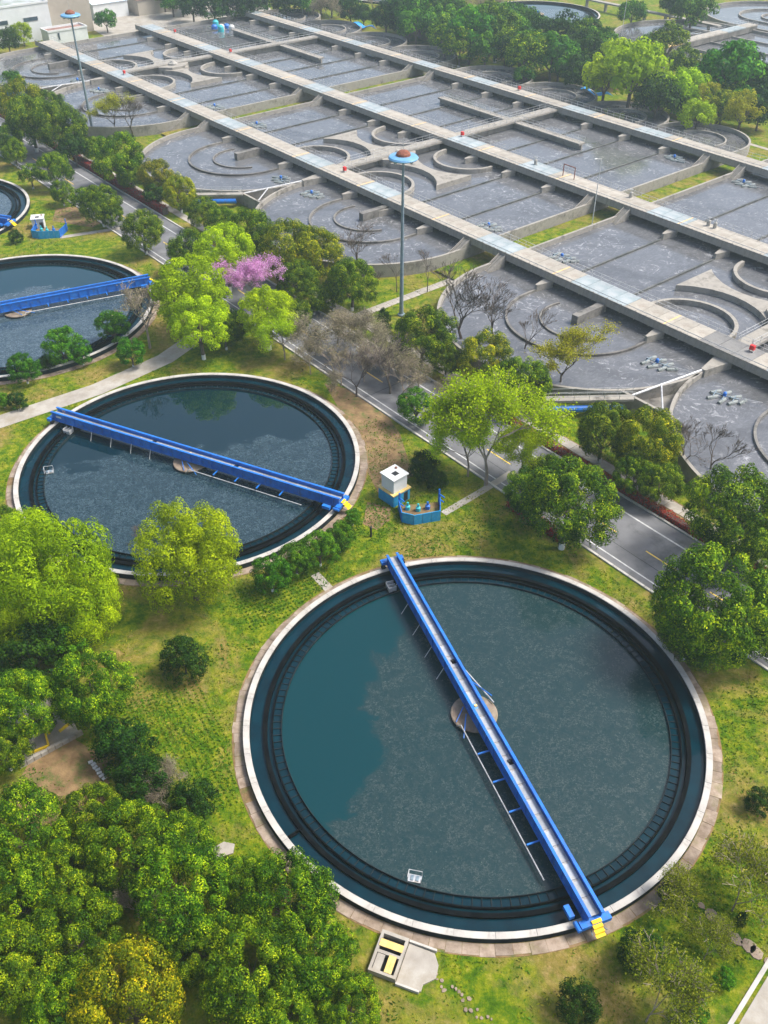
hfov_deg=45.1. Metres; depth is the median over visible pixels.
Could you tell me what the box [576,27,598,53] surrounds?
tree
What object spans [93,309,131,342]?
leafy tree
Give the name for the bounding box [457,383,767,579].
clipped hedge
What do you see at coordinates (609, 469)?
footpath
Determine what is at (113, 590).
willow tree
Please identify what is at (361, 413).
bare plot
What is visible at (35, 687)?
camphor tree
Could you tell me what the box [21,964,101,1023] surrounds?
camphor tree
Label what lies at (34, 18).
window frame
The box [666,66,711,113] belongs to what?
tree
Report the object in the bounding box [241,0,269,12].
tree
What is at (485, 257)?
grass strip
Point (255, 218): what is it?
camphor tree
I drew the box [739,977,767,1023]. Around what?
yard pavement
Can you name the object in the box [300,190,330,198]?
floating aerator
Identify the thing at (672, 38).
tree
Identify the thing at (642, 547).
road
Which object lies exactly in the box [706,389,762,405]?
floating aerator
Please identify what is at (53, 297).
rotating bridge
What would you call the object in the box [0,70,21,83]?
tree
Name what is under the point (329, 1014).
camphor tree
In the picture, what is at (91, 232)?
garden path
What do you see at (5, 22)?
window frame
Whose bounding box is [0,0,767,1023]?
ground
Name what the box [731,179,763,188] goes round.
floating aerator
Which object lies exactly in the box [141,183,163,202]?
tree
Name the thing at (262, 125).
floating aerator
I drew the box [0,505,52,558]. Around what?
willow tree
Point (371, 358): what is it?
bare tree
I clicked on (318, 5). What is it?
dry shrub
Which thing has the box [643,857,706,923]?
wispy shrub
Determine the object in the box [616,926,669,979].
shrub
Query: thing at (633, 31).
basin
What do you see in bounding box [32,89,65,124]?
camphor tree
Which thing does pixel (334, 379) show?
dry shrub
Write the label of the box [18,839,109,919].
camphor tree
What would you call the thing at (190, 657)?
shrub
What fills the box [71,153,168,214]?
clipped hedge
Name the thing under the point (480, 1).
dry shrub
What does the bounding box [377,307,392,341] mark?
conifer
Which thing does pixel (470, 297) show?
bare tree
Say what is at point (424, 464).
shrub
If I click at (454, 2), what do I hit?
tree
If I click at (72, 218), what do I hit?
bare plot
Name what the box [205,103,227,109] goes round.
floating aerator
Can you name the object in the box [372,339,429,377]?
dry shrub
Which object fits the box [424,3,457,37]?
tree
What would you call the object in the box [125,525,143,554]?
bare tree
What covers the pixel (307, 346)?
dry shrub
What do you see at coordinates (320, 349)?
bare tree
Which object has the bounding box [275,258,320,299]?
camphor tree
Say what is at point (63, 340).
leafy tree
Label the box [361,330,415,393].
bare tree
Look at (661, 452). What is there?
camphor tree
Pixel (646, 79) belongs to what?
tree
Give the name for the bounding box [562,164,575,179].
pipe frame
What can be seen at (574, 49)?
tree
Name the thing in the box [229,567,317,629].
ground cover
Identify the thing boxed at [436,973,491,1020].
rubble path
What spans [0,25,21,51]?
tree
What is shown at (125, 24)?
works yard
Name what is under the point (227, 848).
broken slab
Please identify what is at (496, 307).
bare tree
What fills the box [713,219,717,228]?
valve post
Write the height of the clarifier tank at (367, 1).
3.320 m
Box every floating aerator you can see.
[70,78,84,82]
[90,87,114,92]
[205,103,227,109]
[247,121,269,127]
[272,175,289,183]
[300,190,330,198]
[476,222,507,231]
[549,252,588,263]
[640,355,689,371]
[664,154,687,162]
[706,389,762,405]
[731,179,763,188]
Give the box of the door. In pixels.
[404,491,407,500]
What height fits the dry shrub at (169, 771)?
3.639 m
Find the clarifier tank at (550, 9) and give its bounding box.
[501,1,599,28]
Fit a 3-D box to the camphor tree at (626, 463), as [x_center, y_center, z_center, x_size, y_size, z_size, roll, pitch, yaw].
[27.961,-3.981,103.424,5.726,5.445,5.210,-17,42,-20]
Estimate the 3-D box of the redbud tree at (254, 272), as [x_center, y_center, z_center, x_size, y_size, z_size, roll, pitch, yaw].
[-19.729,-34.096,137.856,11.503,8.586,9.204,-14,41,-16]
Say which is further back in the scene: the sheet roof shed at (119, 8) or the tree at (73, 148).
the sheet roof shed at (119, 8)
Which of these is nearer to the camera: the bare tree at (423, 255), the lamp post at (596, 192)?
the bare tree at (423, 255)
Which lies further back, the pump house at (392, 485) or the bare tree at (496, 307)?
the bare tree at (496, 307)
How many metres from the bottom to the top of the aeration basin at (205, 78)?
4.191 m
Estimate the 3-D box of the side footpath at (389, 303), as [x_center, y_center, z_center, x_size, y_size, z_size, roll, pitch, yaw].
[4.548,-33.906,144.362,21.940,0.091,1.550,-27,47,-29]
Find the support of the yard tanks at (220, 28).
on the ground at (500, 998)
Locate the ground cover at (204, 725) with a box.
[81,677,237,852]
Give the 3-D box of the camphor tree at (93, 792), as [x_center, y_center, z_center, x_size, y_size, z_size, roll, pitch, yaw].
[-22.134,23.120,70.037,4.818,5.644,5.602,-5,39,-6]
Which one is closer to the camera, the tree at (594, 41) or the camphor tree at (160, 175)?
the camphor tree at (160, 175)
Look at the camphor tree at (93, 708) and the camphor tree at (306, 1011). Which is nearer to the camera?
the camphor tree at (306, 1011)
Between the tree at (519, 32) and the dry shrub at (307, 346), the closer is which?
the dry shrub at (307, 346)
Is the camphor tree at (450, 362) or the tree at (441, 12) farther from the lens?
the tree at (441, 12)
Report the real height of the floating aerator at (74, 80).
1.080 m
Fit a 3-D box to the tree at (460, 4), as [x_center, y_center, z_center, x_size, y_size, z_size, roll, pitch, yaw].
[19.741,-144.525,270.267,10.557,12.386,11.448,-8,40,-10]
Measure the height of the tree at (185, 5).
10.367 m
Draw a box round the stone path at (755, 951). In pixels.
[698,902,767,963]
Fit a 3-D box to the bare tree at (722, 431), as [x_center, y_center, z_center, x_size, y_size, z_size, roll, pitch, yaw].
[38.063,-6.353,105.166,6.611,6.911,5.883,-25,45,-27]
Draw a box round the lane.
[0,335,200,427]
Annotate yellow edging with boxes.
[30,718,68,753]
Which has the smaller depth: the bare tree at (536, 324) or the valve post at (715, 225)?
the bare tree at (536, 324)
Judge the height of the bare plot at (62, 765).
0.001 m
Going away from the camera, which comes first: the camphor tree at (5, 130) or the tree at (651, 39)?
the camphor tree at (5, 130)
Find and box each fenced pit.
[31,219,67,238]
[398,489,444,524]
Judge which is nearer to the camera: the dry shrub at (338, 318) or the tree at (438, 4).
the dry shrub at (338, 318)
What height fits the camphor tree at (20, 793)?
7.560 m
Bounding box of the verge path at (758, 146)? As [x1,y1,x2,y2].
[669,119,767,149]
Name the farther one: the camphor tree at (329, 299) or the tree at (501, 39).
the tree at (501, 39)
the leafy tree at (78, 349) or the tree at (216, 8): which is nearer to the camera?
the leafy tree at (78, 349)
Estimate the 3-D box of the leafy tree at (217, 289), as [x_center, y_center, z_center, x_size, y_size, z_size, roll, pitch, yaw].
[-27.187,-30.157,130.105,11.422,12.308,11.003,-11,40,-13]
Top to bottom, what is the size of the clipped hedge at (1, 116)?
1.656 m
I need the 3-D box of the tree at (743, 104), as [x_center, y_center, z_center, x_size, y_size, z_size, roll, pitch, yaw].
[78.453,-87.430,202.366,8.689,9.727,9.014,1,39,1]
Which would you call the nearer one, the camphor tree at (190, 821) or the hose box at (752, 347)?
the camphor tree at (190, 821)
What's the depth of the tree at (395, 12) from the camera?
265.39 m
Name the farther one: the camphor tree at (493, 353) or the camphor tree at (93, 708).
the camphor tree at (493, 353)
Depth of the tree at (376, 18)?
272.45 m
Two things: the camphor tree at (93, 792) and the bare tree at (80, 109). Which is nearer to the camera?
the camphor tree at (93, 792)
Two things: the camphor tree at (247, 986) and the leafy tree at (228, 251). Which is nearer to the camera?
the camphor tree at (247, 986)
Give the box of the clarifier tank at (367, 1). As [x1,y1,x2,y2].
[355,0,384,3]
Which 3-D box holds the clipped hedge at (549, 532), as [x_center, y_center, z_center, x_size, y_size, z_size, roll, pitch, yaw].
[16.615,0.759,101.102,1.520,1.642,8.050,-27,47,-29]
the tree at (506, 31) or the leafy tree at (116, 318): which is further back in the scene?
the tree at (506, 31)
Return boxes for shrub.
[0,614,77,691]
[6,391,28,410]
[8,229,23,243]
[37,355,55,370]
[90,716,158,779]
[112,751,173,811]
[142,753,190,811]
[158,634,209,686]
[168,777,218,827]
[226,308,247,336]
[282,310,344,355]
[289,337,318,373]
[308,0,346,19]
[322,306,359,346]
[326,369,344,391]
[333,303,387,350]
[349,319,407,364]
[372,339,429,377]
[393,355,436,386]
[407,447,440,484]
[426,470,448,491]
[429,373,468,393]
[467,0,503,6]
[555,975,603,1023]
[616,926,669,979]
[621,916,722,1023]
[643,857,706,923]
[657,878,693,909]
[673,908,739,965]
[705,821,767,938]
[743,785,767,820]
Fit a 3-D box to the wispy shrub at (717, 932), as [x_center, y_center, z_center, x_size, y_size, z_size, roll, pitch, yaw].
[22.310,29.126,64.087,4.676,3.849,3.000,15,42,18]
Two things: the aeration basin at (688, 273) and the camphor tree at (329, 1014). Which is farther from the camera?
the aeration basin at (688, 273)
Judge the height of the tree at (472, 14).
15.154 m
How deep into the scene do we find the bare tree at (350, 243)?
145.66 m
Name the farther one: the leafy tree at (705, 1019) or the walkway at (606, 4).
the walkway at (606, 4)
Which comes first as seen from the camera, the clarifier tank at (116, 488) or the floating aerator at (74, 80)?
the clarifier tank at (116, 488)
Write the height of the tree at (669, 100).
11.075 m
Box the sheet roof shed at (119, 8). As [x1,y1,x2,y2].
[89,0,128,19]
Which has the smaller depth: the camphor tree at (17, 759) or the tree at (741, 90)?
the camphor tree at (17, 759)
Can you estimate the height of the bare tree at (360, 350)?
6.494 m
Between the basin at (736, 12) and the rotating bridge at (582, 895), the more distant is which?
the basin at (736, 12)
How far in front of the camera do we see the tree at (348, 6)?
283.41 m
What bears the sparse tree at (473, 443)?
on the ground at (500, 998)
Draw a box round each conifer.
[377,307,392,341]
[735,911,747,927]
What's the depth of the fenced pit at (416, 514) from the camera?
101.89 m
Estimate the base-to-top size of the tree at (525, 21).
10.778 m
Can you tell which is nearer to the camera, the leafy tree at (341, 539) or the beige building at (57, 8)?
the leafy tree at (341, 539)
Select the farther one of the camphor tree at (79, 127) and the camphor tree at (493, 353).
the camphor tree at (79, 127)
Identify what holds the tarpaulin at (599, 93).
on the aeration basin at (212, 165)
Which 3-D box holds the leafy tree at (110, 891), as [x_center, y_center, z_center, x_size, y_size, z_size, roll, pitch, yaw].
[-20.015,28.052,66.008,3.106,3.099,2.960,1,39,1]
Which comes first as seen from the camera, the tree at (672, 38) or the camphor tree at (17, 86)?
the camphor tree at (17, 86)
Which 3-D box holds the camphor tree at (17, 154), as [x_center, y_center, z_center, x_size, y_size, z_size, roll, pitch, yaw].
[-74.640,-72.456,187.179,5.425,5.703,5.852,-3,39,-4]
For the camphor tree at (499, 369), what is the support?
on the ground at (500, 998)
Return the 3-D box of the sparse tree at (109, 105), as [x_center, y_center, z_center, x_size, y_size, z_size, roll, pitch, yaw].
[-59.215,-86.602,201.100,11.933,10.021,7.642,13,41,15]
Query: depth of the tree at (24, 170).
177.25 m
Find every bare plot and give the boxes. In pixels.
[12,739,113,828]
[52,207,99,226]
[324,383,412,493]
[363,502,390,529]
[544,437,739,539]
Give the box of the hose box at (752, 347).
[748,344,755,352]
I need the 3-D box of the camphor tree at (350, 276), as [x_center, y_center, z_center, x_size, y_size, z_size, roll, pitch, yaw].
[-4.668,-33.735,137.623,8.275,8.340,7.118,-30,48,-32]
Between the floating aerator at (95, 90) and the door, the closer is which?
the door
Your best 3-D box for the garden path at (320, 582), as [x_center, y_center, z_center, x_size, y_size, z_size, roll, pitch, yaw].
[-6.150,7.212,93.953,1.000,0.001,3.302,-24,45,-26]
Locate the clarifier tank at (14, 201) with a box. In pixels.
[0,179,29,234]
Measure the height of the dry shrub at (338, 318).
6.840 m
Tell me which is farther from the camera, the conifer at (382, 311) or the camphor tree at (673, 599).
the conifer at (382, 311)
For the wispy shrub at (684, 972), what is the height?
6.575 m
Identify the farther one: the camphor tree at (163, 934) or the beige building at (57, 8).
the beige building at (57, 8)
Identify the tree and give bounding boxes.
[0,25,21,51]
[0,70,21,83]
[0,75,42,117]
[0,122,22,153]
[0,138,26,167]
[0,392,8,407]
[0,504,21,533]
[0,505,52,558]
[0,505,115,637]
[0,572,53,661]
[0,668,64,748]
[0,723,35,775]
[0,776,76,880]
[0,850,63,932]
[0,921,71,1015]
[4,93,58,152]
[5,351,41,383]
[9,21,32,45]
[17,163,39,188]
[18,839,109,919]
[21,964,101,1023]
[23,886,123,979]
[29,99,88,155]
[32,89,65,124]
[32,151,75,189]
[34,611,92,664]
[39,559,123,647]
[40,325,85,364]
[45,647,138,730]
[49,179,74,205]
[55,133,87,166]
[57,781,121,845]
[61,932,186,1023]
[68,339,92,364]
[69,186,95,207]
[74,796,183,892]
[77,104,96,122]
[78,183,123,226]
[82,136,99,159]
[84,882,123,925]
[86,91,137,126]
[88,130,145,182]
[93,8,116,32]
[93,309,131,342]
[101,203,123,227]
[109,96,144,136]
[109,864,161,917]
[110,279,181,348]
[114,160,141,187]
[115,336,145,366]
[119,208,165,254]
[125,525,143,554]
[127,830,237,956]
[128,496,243,614]
[136,157,174,196]
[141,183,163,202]
[147,252,232,336]
[151,807,215,868]
[160,0,176,16]
[162,171,197,212]
[165,226,203,271]
[165,910,232,987]
[166,294,230,359]
[167,1,183,16]
[175,0,206,21]
[187,195,218,227]
[192,221,255,291]
[196,0,228,18]
[198,903,304,1023]
[204,313,245,349]
[205,206,242,236]
[207,854,277,916]
[211,252,286,291]
[219,0,251,18]
[223,206,273,258]
[231,845,340,940]
[236,284,298,350]
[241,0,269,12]
[245,975,318,1023]
[249,552,291,594]
[251,309,297,359]
[258,217,322,272]
[260,908,359,1008]
[271,0,300,15]
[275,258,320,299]
[277,540,314,578]
[287,225,345,280]
[288,298,312,330]
[295,0,320,14]
[297,283,326,314]
[299,529,340,565]
[313,340,350,371]
[316,966,382,1023]
[317,276,347,310]
[318,349,375,396]
[322,0,338,17]
[324,345,357,385]
[325,519,356,553]
[327,256,379,310]
[336,220,374,259]
[337,0,362,20]
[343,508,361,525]
[350,336,390,381]
[354,3,372,28]
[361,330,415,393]
[368,0,393,32]
[375,252,405,291]
[380,0,400,20]
[381,360,425,393]
[382,0,426,40]
[388,17,401,35]
[390,0,426,41]
[391,304,459,368]
[396,5,433,44]
[396,386,433,425]
[412,363,577,485]
[416,0,437,37]
[417,248,432,291]
[422,410,496,476]
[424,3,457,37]
[425,12,456,50]
[428,343,461,376]
[430,259,498,338]
[433,0,467,36]
[433,3,454,33]
[442,25,477,67]
[444,0,464,16]
[444,3,496,64]
[456,326,513,381]
[466,30,503,64]
[475,278,520,335]
[477,3,521,62]
[478,3,505,16]
[479,0,503,11]
[486,365,519,391]
[488,422,551,471]
[492,26,516,65]
[493,355,552,411]
[494,31,526,66]
[497,0,528,14]
[502,465,545,515]
[503,29,550,78]
[510,12,531,31]
[510,24,533,33]
[511,26,548,42]
[512,64,536,81]
[518,306,556,348]
[518,453,624,552]
[520,6,543,30]
[524,319,622,382]
[525,453,560,479]
[527,11,550,36]
[532,30,573,81]
[541,36,580,81]
[544,8,579,41]
[556,53,589,86]
[566,17,604,38]
[568,33,584,52]
[571,15,600,33]
[571,29,593,48]
[574,400,634,462]
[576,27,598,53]
[578,35,603,61]
[580,25,619,44]
[582,50,604,65]
[582,51,625,100]
[600,36,674,107]
[600,37,638,70]
[612,404,684,472]
[612,452,660,494]
[616,0,648,22]
[629,72,682,118]
[633,70,659,100]
[636,31,665,57]
[637,461,686,502]
[642,83,683,114]
[648,541,767,673]
[649,19,690,67]
[656,609,719,671]
[659,0,683,18]
[664,415,714,471]
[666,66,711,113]
[668,45,700,72]
[670,0,719,28]
[676,98,717,129]
[680,997,710,1023]
[681,462,767,564]
[684,82,721,119]
[689,422,760,468]
[692,38,765,111]
[698,48,727,71]
[702,89,738,124]
[704,90,735,123]
[711,72,746,93]
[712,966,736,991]
[716,589,767,661]
[719,67,752,90]
[721,88,765,129]
[733,85,760,125]
[738,537,767,575]
[739,50,767,86]
[742,72,767,106]
[742,89,767,130]
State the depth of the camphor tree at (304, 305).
132.80 m
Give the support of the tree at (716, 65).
on the ground at (500, 998)
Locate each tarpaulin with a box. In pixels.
[352,22,375,28]
[581,87,612,95]
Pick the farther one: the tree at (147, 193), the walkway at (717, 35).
the walkway at (717, 35)
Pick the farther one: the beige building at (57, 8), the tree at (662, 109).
the beige building at (57, 8)
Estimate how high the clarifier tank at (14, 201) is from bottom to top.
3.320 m
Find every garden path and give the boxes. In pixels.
[60,216,162,238]
[311,572,332,590]
[442,471,511,514]
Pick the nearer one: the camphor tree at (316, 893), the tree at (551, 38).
the camphor tree at (316, 893)
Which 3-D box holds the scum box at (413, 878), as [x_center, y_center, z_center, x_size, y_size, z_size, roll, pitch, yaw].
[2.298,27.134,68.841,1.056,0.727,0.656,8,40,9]
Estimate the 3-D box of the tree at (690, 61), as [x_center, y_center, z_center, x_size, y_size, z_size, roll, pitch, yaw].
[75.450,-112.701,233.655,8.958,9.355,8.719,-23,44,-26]
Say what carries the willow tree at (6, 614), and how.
on the ground at (500, 998)
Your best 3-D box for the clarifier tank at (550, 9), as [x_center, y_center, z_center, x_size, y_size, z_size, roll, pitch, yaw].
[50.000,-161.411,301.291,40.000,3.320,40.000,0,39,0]
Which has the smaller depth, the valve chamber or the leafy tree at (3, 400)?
the valve chamber
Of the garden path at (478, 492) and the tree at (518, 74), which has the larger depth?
the tree at (518, 74)
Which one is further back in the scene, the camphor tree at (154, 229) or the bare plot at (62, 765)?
the camphor tree at (154, 229)
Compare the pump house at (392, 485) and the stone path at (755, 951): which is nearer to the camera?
the stone path at (755, 951)
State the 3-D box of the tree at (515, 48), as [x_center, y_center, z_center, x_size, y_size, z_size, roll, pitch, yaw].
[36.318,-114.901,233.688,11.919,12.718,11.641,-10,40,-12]
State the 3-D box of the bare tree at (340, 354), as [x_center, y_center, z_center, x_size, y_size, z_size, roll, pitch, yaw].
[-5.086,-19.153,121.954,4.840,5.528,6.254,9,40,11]
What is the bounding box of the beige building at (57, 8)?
[47,0,93,31]
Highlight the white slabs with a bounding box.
[88,760,106,780]
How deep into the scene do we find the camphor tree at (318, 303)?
136.54 m
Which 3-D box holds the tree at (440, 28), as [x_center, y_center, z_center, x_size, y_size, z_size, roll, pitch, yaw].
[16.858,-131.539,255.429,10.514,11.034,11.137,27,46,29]
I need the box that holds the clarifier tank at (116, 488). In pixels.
[5,373,367,586]
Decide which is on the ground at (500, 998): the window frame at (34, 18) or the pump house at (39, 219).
the pump house at (39, 219)
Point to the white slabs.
(95, 768)
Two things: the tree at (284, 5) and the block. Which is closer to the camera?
the block
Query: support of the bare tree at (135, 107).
on the ground at (500, 998)
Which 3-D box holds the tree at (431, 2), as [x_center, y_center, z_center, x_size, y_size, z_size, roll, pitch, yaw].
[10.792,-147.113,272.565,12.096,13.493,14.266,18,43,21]
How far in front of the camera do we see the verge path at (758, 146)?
199.88 m
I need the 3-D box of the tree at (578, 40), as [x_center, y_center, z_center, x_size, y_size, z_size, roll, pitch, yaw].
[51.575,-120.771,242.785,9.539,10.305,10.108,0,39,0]
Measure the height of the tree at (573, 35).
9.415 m
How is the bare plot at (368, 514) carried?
on the ground at (500, 998)
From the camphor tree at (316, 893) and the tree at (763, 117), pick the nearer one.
the camphor tree at (316, 893)
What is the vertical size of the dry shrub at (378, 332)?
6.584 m
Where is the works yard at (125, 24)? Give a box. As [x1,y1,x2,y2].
[93,2,270,35]
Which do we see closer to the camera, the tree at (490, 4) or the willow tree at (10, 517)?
the willow tree at (10, 517)
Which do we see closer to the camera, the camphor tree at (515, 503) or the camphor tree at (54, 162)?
the camphor tree at (515, 503)
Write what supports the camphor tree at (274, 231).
on the ground at (500, 998)
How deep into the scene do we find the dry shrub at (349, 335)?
126.18 m
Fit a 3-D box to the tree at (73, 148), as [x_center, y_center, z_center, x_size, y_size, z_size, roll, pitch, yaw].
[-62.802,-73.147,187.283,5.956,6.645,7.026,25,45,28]
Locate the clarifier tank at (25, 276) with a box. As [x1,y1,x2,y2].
[0,254,159,384]
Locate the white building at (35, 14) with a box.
[0,0,51,46]
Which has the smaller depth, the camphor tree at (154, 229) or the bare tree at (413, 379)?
the bare tree at (413, 379)
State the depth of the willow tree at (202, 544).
86.23 m
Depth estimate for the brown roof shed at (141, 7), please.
300.74 m
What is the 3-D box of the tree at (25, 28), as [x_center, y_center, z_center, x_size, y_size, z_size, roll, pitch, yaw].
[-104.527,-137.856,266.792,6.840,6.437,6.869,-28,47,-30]
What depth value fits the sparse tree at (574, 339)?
116.75 m
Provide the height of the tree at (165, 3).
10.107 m
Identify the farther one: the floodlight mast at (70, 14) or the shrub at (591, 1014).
the floodlight mast at (70, 14)
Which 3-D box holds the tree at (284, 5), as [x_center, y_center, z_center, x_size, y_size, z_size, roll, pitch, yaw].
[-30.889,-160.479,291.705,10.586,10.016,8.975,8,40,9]
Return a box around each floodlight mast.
[60,5,92,125]
[388,137,418,316]
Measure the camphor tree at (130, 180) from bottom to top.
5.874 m
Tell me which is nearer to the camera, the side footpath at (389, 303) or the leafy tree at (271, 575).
the leafy tree at (271, 575)
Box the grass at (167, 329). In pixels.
[0,183,608,456]
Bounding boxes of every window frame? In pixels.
[0,20,8,25]
[23,16,37,21]
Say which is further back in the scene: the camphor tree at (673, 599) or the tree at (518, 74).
the tree at (518, 74)
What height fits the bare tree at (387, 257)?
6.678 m
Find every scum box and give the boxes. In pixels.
[43,465,53,473]
[407,869,422,883]
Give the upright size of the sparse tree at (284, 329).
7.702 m
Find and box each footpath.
[1,107,765,565]
[355,278,453,315]
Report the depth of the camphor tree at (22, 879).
63.39 m
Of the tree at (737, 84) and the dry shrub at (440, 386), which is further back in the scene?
the tree at (737, 84)
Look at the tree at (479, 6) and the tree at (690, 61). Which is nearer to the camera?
the tree at (690, 61)
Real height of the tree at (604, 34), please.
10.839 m
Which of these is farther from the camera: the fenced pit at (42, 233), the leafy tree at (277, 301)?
the fenced pit at (42, 233)
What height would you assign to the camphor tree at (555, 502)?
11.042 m
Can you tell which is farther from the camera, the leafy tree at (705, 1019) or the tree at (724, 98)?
the tree at (724, 98)
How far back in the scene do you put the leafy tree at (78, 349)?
125.85 m
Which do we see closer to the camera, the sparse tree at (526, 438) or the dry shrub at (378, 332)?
the sparse tree at (526, 438)
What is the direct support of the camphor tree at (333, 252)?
on the ground at (500, 998)
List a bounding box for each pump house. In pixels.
[30,214,45,228]
[377,464,410,507]
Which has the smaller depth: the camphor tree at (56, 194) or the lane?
the lane
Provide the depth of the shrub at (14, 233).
158.60 m
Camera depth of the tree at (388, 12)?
266.24 m
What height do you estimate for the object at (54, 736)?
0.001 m
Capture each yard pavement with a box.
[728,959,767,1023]
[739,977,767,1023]
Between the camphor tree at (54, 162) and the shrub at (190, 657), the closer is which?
the shrub at (190, 657)
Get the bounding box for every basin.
[0,9,456,137]
[141,65,750,277]
[437,159,767,530]
[614,19,767,67]
[703,1,767,31]
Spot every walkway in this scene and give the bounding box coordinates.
[34,36,767,379]
[135,20,767,264]
[237,9,767,179]
[585,0,721,28]
[657,19,757,58]
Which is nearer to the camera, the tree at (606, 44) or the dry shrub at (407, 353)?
the dry shrub at (407, 353)
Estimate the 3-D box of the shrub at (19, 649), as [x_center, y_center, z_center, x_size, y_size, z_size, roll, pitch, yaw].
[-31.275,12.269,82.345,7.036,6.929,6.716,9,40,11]
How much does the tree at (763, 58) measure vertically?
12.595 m
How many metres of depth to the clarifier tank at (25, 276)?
140.31 m
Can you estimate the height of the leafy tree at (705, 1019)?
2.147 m
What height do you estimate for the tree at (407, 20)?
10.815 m
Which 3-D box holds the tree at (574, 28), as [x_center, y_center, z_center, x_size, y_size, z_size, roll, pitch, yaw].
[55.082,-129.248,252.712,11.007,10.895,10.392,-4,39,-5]
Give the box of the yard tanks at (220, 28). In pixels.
[211,20,234,31]
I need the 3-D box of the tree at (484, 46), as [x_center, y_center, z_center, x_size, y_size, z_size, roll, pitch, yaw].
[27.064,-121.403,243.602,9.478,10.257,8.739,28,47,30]
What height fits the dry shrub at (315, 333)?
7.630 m
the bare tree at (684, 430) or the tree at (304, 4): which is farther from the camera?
the tree at (304, 4)
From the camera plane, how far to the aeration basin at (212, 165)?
187.47 m
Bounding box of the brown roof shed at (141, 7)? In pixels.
[127,0,176,15]
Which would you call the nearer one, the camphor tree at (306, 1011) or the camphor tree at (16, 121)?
the camphor tree at (306, 1011)
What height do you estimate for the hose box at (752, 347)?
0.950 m
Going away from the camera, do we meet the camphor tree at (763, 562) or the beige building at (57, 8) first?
the camphor tree at (763, 562)
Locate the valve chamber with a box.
[368,929,438,993]
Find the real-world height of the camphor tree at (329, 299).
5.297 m
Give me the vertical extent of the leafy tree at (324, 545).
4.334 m
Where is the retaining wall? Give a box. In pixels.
[21,729,82,767]
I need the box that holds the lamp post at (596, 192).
[591,158,601,223]
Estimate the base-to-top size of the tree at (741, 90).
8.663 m
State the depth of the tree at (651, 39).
244.46 m
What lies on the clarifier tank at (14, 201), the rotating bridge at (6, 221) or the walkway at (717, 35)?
the rotating bridge at (6, 221)
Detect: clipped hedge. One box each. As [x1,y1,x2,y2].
[0,112,59,152]
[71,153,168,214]
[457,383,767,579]
[506,501,559,541]
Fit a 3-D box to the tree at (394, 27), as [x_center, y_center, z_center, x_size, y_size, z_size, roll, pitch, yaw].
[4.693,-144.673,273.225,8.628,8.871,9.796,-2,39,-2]
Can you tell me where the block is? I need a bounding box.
[40,22,88,42]
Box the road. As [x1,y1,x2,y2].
[0,117,767,670]
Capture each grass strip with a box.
[161,65,466,135]
[436,152,767,279]
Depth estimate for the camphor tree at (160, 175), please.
172.37 m
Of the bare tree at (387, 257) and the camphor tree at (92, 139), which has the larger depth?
the camphor tree at (92, 139)
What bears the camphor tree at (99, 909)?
on the ground at (500, 998)
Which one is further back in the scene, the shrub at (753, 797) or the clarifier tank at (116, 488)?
the clarifier tank at (116, 488)
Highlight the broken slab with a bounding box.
[215,842,234,856]
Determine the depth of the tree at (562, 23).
253.61 m
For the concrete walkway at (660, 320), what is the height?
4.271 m
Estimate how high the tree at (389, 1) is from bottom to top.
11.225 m
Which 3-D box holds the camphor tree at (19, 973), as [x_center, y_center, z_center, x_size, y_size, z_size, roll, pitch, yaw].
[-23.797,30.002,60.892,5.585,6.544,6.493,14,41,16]
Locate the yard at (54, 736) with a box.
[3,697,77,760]
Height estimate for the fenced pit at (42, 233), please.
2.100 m
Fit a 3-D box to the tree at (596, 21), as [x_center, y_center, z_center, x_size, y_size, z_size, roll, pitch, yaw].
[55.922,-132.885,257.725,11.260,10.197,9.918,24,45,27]
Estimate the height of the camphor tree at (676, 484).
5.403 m
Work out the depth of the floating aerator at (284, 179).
179.21 m
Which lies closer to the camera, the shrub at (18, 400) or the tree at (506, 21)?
the shrub at (18, 400)
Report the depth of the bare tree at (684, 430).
105.74 m
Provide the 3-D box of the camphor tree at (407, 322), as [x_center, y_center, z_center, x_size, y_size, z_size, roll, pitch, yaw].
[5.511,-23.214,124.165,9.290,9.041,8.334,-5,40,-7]
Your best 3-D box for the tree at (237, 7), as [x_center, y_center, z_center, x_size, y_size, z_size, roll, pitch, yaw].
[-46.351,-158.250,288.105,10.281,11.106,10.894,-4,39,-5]
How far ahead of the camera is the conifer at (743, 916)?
65.98 m
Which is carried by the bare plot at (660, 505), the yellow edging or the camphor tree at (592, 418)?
the camphor tree at (592, 418)
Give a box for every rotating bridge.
[0,215,16,227]
[0,274,155,316]
[47,407,351,511]
[380,552,611,938]
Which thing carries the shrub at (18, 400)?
on the ground at (500, 998)
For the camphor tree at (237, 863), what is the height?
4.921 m
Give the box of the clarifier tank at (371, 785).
[232,555,723,957]

